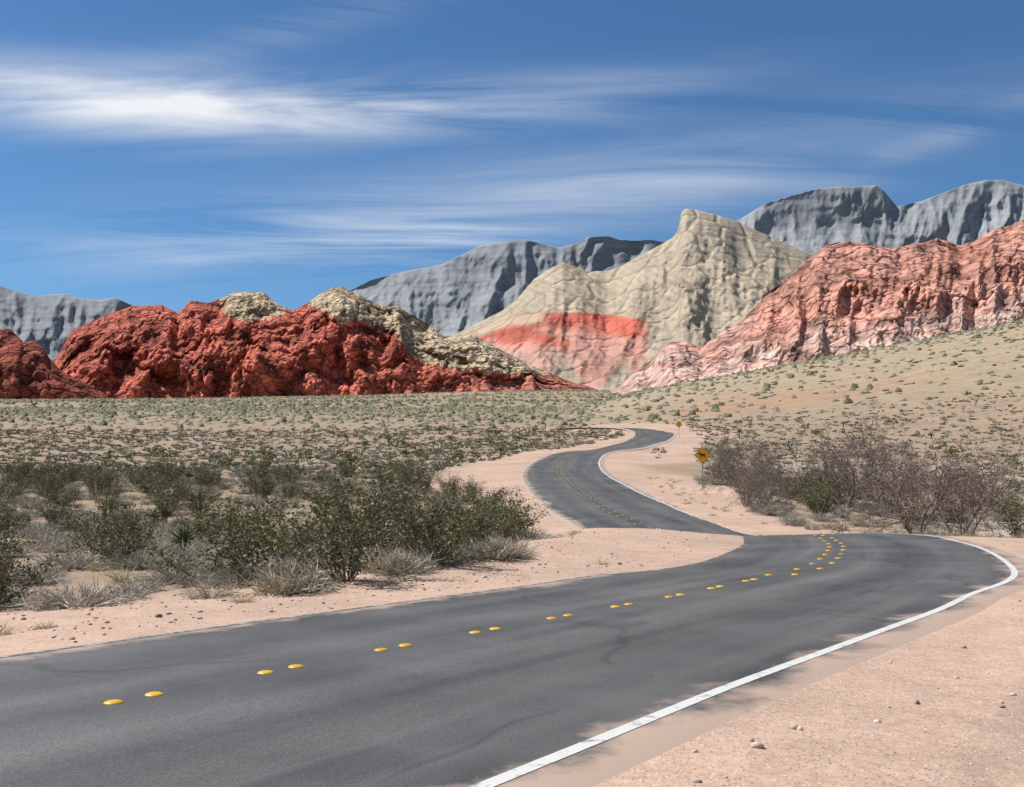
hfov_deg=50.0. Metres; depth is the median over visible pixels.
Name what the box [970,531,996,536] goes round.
bursage
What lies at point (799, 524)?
bursage
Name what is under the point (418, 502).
creosote
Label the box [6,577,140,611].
bursage
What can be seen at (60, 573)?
bursage
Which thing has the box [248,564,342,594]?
bursage
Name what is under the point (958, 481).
dry bush
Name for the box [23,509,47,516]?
bursage
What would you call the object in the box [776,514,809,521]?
bursage
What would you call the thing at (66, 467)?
creosote
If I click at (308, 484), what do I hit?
bursage
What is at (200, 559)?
bursage
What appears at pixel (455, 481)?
creosote
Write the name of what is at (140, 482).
creosote
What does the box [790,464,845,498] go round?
creosote
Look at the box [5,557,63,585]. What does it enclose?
bursage
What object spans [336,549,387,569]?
bursage
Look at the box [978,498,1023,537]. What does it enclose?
creosote
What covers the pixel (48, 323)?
grey mountain
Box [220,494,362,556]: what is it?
creosote
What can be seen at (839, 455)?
dry bush
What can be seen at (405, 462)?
creosote
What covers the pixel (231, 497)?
bursage
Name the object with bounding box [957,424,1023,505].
dry bush
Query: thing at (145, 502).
bursage
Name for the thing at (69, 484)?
bursage
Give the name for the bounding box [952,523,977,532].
bursage
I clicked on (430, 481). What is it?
creosote
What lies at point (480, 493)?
creosote
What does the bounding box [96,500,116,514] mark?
yucca
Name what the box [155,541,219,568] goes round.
bursage
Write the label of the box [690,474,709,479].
bursage
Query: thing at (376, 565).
bursage
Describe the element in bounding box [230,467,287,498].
creosote
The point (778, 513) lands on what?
bursage
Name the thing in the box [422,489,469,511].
creosote
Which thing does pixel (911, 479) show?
dry bush
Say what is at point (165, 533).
bursage
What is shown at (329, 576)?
bursage
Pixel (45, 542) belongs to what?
bursage
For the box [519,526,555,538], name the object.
bursage
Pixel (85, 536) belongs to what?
bursage
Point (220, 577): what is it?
bursage
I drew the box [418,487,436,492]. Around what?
bursage
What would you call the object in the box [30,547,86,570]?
bursage
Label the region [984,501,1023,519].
creosote
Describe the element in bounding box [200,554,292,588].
bursage
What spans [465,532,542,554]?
bursage
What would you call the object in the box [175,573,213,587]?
bursage
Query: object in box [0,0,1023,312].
sky
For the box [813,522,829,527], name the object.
bursage
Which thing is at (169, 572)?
bursage
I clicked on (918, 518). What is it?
creosote
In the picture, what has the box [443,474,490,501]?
creosote
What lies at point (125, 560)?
bursage
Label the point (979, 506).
dry bush
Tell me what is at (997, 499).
dry bush
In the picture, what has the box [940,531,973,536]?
bursage
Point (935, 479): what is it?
dry bush
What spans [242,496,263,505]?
bursage
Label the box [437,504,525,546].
creosote
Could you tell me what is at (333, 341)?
rock formation
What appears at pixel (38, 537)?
bursage
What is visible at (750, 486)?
dry bush
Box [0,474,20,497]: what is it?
creosote
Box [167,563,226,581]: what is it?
bursage
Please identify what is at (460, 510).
creosote
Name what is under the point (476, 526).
creosote
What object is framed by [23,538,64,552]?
bursage
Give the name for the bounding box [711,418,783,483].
dry bush
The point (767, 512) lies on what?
bursage
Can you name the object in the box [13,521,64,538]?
bursage
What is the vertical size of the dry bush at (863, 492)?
6.950 m
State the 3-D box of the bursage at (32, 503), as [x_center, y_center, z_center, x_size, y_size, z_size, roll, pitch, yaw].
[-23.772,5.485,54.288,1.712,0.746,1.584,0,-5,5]
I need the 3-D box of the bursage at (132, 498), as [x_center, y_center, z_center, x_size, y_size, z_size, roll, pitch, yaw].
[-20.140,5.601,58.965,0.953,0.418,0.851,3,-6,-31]
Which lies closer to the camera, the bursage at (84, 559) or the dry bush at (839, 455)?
the bursage at (84, 559)
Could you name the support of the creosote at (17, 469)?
on the ground at (948, 731)
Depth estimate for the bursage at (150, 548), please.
25.43 m
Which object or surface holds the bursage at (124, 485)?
on the ground at (948, 731)
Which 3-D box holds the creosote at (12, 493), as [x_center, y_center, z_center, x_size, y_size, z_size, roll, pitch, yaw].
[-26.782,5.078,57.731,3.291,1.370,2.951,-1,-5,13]
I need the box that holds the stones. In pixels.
[0,521,1020,782]
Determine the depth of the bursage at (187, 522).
47.72 m
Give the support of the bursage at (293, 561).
on the ground at (948, 731)
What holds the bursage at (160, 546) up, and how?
on the ground at (948, 731)
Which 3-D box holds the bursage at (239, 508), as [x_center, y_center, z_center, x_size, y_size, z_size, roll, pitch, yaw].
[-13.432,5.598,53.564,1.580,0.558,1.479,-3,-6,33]
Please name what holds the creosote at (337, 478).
on the ground at (948, 731)
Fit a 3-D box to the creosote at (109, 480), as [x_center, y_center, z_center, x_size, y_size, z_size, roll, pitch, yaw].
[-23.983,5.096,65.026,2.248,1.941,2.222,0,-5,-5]
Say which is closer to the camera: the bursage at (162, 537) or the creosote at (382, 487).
the bursage at (162, 537)
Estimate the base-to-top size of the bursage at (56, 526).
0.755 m
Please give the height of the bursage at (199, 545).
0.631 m
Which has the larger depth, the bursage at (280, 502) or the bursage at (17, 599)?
the bursage at (280, 502)
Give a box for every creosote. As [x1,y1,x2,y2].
[0,460,26,477]
[0,471,12,482]
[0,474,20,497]
[0,477,37,499]
[0,492,21,517]
[0,497,49,535]
[0,515,82,606]
[1,468,37,486]
[2,456,61,481]
[7,457,44,478]
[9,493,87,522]
[18,469,66,495]
[26,469,52,481]
[27,477,67,497]
[30,461,64,475]
[34,504,94,533]
[35,485,84,504]
[46,461,97,483]
[55,514,170,563]
[57,463,95,475]
[58,468,84,481]
[62,458,103,479]
[63,510,145,542]
[76,466,116,492]
[86,482,123,505]
[89,463,128,488]
[89,499,158,546]
[97,498,152,533]
[112,458,143,474]
[119,463,183,495]
[123,465,161,487]
[134,465,161,477]
[141,490,293,583]
[143,473,197,502]
[144,489,181,509]
[147,455,203,481]
[149,494,189,510]
[166,503,252,541]
[174,478,228,514]
[185,464,223,486]
[189,464,239,487]
[193,495,241,530]
[200,468,221,482]
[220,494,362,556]
[222,509,271,539]
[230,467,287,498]
[232,470,415,582]
[238,467,286,490]
[247,455,283,478]
[269,463,296,482]
[271,458,305,485]
[274,474,308,499]
[290,469,430,551]
[291,481,353,506]
[306,467,336,482]
[314,485,354,509]
[315,469,363,498]
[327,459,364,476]
[329,504,455,556]
[368,468,396,481]
[369,464,420,484]
[373,473,411,497]
[377,484,496,565]
[384,483,448,533]
[387,489,423,507]
[390,454,416,473]
[390,461,446,489]
[394,465,430,485]
[395,497,504,547]
[417,492,513,551]
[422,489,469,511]
[436,470,469,498]
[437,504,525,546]
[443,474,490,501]
[451,494,536,514]
[451,494,549,538]
[454,483,517,505]
[459,487,524,518]
[481,495,552,541]
[717,465,755,487]
[729,479,756,498]
[771,469,810,499]
[785,476,834,510]
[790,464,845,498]
[791,480,852,515]
[889,489,945,524]
[928,481,957,496]
[930,495,970,521]
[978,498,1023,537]
[981,491,1023,507]
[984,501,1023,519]
[1004,487,1023,509]
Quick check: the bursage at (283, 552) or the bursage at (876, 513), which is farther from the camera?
the bursage at (876, 513)
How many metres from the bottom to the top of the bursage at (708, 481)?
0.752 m
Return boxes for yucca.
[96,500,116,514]
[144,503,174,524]
[167,524,199,549]
[185,471,194,478]
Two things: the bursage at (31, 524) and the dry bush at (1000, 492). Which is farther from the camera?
the dry bush at (1000, 492)
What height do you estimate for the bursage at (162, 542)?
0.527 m
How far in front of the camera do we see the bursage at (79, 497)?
59.01 m
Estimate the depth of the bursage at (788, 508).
52.19 m
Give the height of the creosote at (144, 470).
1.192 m
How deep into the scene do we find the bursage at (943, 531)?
44.15 m
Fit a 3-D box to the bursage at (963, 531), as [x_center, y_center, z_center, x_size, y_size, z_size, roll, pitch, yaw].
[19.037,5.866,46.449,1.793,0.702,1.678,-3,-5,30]
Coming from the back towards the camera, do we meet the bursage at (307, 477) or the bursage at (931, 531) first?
the bursage at (307, 477)
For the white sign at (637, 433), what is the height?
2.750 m
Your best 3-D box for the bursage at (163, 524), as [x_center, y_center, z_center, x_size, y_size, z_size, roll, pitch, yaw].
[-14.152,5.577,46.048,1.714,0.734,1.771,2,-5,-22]
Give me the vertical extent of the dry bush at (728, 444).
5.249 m
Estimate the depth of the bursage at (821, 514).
49.38 m
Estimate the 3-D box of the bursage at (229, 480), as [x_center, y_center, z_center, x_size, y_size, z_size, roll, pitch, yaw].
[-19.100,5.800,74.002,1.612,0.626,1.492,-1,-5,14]
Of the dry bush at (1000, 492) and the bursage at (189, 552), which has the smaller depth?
the bursage at (189, 552)
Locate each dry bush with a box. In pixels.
[691,434,779,494]
[701,444,744,482]
[704,429,778,481]
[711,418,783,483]
[712,449,800,515]
[727,463,776,506]
[731,438,794,487]
[770,439,818,488]
[773,417,917,510]
[797,403,920,503]
[804,439,877,495]
[828,404,960,515]
[828,432,992,533]
[845,444,953,524]
[846,456,890,497]
[892,449,1023,536]
[913,463,947,493]
[939,462,968,496]
[941,463,1013,511]
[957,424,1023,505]
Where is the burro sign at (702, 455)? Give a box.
[694,447,709,486]
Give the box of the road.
[0,427,1023,786]
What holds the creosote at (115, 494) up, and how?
on the ground at (948, 731)
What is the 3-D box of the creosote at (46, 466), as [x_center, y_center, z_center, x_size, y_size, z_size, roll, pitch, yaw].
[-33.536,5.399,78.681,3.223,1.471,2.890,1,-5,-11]
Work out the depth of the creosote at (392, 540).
22.16 m
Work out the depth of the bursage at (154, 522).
47.10 m
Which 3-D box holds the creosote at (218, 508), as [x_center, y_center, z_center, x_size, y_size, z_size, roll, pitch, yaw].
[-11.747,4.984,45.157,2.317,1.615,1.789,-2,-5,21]
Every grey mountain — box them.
[0,285,131,362]
[351,236,663,336]
[737,180,1023,255]
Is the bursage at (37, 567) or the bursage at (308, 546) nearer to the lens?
the bursage at (37, 567)
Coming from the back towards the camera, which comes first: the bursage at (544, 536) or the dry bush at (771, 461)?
the dry bush at (771, 461)
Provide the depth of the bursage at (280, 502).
54.74 m
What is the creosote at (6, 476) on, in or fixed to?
on the ground at (948, 731)
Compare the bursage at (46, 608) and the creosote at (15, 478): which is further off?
the creosote at (15, 478)
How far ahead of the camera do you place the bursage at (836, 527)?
45.86 m
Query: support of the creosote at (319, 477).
on the ground at (948, 731)
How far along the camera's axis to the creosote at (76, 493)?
55.56 m
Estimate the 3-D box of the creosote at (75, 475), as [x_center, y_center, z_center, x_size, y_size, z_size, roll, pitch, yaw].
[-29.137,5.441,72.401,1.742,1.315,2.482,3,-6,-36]
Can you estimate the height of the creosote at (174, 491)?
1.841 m
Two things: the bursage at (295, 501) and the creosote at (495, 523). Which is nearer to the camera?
the creosote at (495, 523)
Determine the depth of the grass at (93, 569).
21.90 m
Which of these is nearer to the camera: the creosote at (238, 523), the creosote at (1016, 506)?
the creosote at (238, 523)
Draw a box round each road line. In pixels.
[0,427,632,657]
[469,434,1017,786]
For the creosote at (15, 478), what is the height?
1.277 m
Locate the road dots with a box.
[103,427,845,704]
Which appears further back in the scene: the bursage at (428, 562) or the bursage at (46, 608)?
the bursage at (428, 562)
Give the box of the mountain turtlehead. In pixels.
[453,209,811,390]
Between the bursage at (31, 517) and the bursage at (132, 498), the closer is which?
the bursage at (31, 517)
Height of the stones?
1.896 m
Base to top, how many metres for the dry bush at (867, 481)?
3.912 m
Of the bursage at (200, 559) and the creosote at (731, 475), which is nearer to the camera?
the bursage at (200, 559)
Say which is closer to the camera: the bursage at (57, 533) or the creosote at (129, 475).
the bursage at (57, 533)
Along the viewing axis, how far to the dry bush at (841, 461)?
57.59 m
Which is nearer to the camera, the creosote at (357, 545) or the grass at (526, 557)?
the creosote at (357, 545)
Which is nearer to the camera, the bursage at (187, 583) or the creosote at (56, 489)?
the bursage at (187, 583)
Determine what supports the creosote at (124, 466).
on the ground at (948, 731)
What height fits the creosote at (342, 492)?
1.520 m
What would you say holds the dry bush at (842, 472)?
on the ground at (948, 731)
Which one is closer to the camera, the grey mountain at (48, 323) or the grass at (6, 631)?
the grass at (6, 631)
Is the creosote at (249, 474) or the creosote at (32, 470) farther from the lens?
the creosote at (32, 470)
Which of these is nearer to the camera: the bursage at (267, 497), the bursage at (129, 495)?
the bursage at (267, 497)
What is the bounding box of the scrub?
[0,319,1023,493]
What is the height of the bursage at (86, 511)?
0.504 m
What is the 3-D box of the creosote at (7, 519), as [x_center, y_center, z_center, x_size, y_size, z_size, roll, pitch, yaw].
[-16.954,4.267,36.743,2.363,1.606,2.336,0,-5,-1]
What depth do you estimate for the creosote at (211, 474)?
71.80 m
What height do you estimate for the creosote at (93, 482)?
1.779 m
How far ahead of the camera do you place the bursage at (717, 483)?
71.83 m
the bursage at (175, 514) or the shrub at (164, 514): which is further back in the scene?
the bursage at (175, 514)
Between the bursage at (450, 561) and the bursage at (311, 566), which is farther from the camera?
the bursage at (450, 561)
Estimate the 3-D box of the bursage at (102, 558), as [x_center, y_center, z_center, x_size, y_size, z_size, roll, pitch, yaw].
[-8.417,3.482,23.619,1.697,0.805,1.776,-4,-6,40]
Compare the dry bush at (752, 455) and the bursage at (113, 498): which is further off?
the dry bush at (752, 455)
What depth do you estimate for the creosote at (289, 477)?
70.15 m
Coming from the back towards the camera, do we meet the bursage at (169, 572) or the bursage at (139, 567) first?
the bursage at (139, 567)
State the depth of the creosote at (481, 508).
41.61 m
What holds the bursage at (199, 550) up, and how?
on the ground at (948, 731)
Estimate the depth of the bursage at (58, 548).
26.92 m
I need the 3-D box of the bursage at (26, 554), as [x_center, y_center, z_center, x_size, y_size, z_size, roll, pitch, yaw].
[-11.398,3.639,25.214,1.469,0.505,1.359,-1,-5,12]
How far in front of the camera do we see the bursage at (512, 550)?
20.89 m
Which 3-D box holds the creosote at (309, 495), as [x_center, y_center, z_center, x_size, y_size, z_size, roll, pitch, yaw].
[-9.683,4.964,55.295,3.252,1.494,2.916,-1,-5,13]
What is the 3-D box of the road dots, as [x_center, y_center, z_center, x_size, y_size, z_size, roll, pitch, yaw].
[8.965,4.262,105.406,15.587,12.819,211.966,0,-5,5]
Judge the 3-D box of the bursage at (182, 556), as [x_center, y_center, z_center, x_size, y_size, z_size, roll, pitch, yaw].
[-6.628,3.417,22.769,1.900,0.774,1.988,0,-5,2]
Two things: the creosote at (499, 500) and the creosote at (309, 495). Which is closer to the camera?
the creosote at (499, 500)
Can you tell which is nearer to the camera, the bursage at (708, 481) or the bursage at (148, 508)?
the bursage at (148, 508)
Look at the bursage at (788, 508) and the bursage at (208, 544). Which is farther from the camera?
the bursage at (788, 508)
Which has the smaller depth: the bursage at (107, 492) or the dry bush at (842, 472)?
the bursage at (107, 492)
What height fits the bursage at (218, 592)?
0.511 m
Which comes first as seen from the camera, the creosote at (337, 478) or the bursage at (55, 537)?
the bursage at (55, 537)
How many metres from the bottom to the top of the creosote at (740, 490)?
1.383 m
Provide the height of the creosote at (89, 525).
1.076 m
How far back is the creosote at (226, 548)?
18.46 m
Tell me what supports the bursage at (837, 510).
on the ground at (948, 731)
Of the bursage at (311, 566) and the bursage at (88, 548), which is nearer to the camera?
the bursage at (311, 566)
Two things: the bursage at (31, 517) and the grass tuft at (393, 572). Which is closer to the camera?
the grass tuft at (393, 572)
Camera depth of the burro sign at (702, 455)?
67.88 m
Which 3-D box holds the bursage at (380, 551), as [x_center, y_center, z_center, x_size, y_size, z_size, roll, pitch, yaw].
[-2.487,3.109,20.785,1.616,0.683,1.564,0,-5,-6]
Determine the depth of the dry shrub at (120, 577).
19.91 m
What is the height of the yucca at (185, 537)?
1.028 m
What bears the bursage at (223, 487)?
on the ground at (948, 731)
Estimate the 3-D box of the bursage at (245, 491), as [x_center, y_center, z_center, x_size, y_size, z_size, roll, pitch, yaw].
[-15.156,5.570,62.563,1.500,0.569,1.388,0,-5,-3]
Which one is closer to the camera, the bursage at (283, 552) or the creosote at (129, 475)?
the bursage at (283, 552)
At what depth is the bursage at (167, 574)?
19.26 m
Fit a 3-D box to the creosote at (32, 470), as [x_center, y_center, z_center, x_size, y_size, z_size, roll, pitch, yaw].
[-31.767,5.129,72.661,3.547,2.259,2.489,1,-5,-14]
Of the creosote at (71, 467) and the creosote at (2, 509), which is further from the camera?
the creosote at (71, 467)
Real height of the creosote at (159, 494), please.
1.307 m
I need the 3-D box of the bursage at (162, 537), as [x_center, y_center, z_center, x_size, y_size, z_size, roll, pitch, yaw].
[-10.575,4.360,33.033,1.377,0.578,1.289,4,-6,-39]
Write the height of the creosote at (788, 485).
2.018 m
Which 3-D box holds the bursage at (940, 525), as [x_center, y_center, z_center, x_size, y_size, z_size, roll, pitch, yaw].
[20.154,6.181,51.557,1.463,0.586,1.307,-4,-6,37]
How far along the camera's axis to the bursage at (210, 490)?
62.46 m
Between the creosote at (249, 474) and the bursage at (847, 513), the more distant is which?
the creosote at (249, 474)
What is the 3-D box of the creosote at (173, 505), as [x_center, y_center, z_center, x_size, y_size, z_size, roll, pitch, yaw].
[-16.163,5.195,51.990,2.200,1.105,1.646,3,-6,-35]
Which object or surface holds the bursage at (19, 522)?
on the ground at (948, 731)
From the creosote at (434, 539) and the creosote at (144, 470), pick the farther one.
the creosote at (144, 470)
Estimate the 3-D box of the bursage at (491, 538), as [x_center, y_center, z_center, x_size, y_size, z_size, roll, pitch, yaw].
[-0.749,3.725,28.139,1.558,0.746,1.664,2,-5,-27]
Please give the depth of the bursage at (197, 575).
18.90 m
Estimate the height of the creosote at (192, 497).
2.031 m
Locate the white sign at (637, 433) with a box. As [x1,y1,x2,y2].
[635,430,639,439]
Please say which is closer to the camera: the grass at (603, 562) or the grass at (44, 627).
the grass at (44, 627)
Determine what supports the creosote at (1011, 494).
on the ground at (948, 731)
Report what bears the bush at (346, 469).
on the ground at (948, 731)
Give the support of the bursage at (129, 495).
on the ground at (948, 731)
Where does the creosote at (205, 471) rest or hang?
on the ground at (948, 731)
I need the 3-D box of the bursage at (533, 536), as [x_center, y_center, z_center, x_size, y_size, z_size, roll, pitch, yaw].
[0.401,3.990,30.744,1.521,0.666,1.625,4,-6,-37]
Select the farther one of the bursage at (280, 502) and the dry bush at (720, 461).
the dry bush at (720, 461)
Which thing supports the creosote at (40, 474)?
on the ground at (948, 731)
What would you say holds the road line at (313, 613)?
on the road
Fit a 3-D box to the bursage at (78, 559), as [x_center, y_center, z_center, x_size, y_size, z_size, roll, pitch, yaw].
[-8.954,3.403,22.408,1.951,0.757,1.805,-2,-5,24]
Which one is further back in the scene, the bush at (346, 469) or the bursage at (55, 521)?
the bush at (346, 469)
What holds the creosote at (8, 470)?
on the ground at (948, 731)
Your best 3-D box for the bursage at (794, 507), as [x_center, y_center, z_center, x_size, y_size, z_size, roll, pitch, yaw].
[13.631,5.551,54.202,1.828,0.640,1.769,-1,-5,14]
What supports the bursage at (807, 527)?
on the ground at (948, 731)
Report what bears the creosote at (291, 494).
on the ground at (948, 731)
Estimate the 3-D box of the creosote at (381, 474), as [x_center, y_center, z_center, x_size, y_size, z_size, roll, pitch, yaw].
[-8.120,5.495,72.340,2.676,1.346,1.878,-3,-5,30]
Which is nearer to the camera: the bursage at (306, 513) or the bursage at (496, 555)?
the bursage at (496, 555)
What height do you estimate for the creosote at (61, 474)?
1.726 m
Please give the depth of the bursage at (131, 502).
55.84 m
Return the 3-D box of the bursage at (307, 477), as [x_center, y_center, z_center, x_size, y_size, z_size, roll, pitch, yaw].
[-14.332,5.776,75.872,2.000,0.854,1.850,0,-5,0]
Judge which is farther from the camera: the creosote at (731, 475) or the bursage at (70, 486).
the creosote at (731, 475)
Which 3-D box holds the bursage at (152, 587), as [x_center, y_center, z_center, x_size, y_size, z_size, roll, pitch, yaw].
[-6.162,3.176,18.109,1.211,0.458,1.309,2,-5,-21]
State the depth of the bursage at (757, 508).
52.09 m
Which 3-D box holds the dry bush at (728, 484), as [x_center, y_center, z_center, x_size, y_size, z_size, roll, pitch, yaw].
[13.011,4.262,63.443,4.747,4.336,4.052,4,-6,-38]
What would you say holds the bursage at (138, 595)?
on the ground at (948, 731)
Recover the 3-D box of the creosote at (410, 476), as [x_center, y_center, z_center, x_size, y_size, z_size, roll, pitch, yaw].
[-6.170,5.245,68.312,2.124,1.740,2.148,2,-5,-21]
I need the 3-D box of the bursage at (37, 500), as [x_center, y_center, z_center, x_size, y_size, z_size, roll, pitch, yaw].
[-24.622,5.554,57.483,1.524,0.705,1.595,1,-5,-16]
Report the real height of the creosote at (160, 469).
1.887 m
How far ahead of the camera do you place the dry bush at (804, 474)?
72.69 m
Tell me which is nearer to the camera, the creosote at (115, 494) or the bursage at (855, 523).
the bursage at (855, 523)
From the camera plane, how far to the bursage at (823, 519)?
48.65 m
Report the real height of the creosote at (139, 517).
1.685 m
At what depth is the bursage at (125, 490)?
64.70 m
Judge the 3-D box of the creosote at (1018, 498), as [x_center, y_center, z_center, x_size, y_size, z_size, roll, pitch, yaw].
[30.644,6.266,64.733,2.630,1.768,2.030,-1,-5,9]
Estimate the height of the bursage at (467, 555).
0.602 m
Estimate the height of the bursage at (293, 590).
0.809 m
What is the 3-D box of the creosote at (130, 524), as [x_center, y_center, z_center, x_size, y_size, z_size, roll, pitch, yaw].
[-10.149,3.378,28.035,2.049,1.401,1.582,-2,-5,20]
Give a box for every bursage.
[0,543,42,557]
[0,572,47,605]
[3,516,35,526]
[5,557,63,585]
[6,561,76,585]
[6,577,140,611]
[10,511,39,519]
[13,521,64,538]
[14,499,45,508]
[17,521,47,527]
[22,530,77,546]
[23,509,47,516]
[23,536,68,550]
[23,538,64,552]
[25,591,91,609]
[26,523,52,532]
[26,529,76,541]
[28,497,45,502]
[30,545,115,571]
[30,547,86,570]
[39,565,73,576]
[42,518,65,525]
[44,531,69,539]
[45,519,73,531]
[45,538,87,552]
[50,531,98,545]
[59,552,98,565]
[61,540,98,550]
[64,493,88,499]
[65,483,83,491]
[66,481,79,486]
[66,529,108,541]
[73,509,93,514]
[76,578,157,603]
[84,492,103,496]
[91,547,164,571]
[96,485,120,494]
[96,537,155,565]
[97,494,128,501]
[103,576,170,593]
[112,546,167,570]
[113,485,130,491]
[114,481,132,487]
[114,531,183,558]
[115,497,137,505]
[117,537,182,555]
[118,492,138,498]
[126,485,143,491]
[127,496,142,499]
[132,551,225,585]
[138,506,155,513]
[139,498,153,504]
[140,531,175,543]
[140,558,203,583]
[141,529,176,538]
[143,516,168,526]
[150,539,175,547]
[152,519,171,529]
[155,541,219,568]
[155,543,220,569]
[159,520,189,530]
[166,532,211,547]
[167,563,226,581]
[168,508,185,515]
[169,543,216,559]
[170,539,226,554]
[172,563,223,587]
[174,515,195,525]
[175,538,230,551]
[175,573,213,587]
[175,573,248,599]
[181,545,216,553]
[186,546,256,570]
[196,571,241,588]
[197,531,225,544]
[200,487,221,492]
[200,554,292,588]
[205,481,233,489]
[210,557,299,586]
[221,493,239,500]
[223,505,250,511]
[224,477,237,481]
[230,552,345,598]
[235,488,253,493]
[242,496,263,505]
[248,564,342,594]
[256,493,276,501]
[264,559,333,579]
[265,549,316,569]
[268,497,296,507]
[271,539,304,558]
[273,500,300,507]
[274,549,329,571]
[279,500,307,507]
[282,537,343,556]
[291,509,312,516]
[299,474,313,480]
[300,479,318,487]
[306,542,342,561]
[306,568,347,582]
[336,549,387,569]
[342,541,425,572]
[349,542,413,561]
[362,545,445,573]
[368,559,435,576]
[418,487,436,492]
[427,540,475,561]
[427,552,475,565]
[457,536,520,561]
[458,531,506,545]
[460,536,532,560]
[462,536,542,562]
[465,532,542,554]
[505,528,547,541]
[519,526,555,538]
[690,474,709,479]
[697,477,717,484]
[708,478,724,484]
[748,505,775,512]
[752,503,783,515]
[771,504,795,511]
[774,509,795,516]
[774,515,810,526]
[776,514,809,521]
[777,500,802,508]
[789,515,812,523]
[792,521,806,526]
[802,524,822,529]
[807,509,838,520]
[811,513,841,522]
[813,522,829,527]
[821,521,854,530]
[828,507,855,517]
[834,506,852,513]
[841,513,864,521]
[847,516,877,526]
[864,508,891,516]
[900,522,923,529]
[905,529,941,534]
[916,528,946,535]
[927,526,956,534]
[930,523,953,528]
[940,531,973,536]
[946,528,979,536]
[948,529,974,536]
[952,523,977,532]
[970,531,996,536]
[983,522,1007,529]
[989,513,1018,520]
[1003,529,1023,537]
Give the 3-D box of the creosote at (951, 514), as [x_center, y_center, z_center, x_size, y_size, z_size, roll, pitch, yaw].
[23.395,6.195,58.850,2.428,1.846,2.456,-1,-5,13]
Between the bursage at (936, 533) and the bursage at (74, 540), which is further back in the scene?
the bursage at (936, 533)
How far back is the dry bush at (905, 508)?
42.95 m
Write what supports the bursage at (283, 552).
on the ground at (948, 731)
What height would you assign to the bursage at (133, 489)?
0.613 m
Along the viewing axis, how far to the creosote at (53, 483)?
62.12 m
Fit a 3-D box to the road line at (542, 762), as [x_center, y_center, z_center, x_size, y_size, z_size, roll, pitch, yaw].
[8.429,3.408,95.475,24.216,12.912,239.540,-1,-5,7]
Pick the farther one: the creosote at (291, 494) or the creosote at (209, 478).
the creosote at (209, 478)
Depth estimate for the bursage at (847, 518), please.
49.09 m
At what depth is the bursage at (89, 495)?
61.08 m
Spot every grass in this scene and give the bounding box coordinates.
[0,621,17,634]
[30,619,62,628]
[78,559,114,571]
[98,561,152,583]
[225,590,258,602]
[379,571,404,583]
[517,550,533,558]
[595,559,610,563]
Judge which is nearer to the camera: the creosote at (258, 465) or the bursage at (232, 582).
the bursage at (232, 582)
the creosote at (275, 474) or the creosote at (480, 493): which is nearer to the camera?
the creosote at (480, 493)
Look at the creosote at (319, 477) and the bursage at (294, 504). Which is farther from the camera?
the creosote at (319, 477)
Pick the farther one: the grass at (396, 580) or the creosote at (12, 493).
the creosote at (12, 493)
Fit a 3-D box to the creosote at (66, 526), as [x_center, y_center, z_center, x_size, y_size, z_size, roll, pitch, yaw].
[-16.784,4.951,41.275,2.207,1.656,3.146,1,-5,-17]
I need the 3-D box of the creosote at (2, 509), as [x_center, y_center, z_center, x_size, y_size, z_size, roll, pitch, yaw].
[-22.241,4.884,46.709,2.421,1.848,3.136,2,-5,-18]
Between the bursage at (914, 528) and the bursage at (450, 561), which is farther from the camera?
the bursage at (914, 528)
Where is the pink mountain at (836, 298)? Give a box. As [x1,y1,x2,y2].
[609,220,1023,393]
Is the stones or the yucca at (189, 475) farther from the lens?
the yucca at (189, 475)
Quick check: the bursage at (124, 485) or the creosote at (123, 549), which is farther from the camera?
the bursage at (124, 485)
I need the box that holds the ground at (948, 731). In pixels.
[0,321,1023,786]
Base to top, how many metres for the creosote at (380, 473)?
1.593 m
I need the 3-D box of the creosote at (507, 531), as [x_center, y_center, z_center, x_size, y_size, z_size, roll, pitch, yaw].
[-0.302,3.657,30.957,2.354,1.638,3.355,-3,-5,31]
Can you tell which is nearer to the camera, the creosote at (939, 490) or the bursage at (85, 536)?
the bursage at (85, 536)
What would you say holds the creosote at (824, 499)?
on the ground at (948, 731)
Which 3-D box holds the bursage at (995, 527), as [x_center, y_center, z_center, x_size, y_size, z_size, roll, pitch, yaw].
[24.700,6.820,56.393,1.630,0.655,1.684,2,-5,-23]
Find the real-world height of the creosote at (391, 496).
2.086 m
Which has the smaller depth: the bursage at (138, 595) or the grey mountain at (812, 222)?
the bursage at (138, 595)
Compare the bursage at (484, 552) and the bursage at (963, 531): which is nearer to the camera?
the bursage at (484, 552)
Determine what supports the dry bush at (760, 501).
on the ground at (948, 731)
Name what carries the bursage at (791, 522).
on the ground at (948, 731)
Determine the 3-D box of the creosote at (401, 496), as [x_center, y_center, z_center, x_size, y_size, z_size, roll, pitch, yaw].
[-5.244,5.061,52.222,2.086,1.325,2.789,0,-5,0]

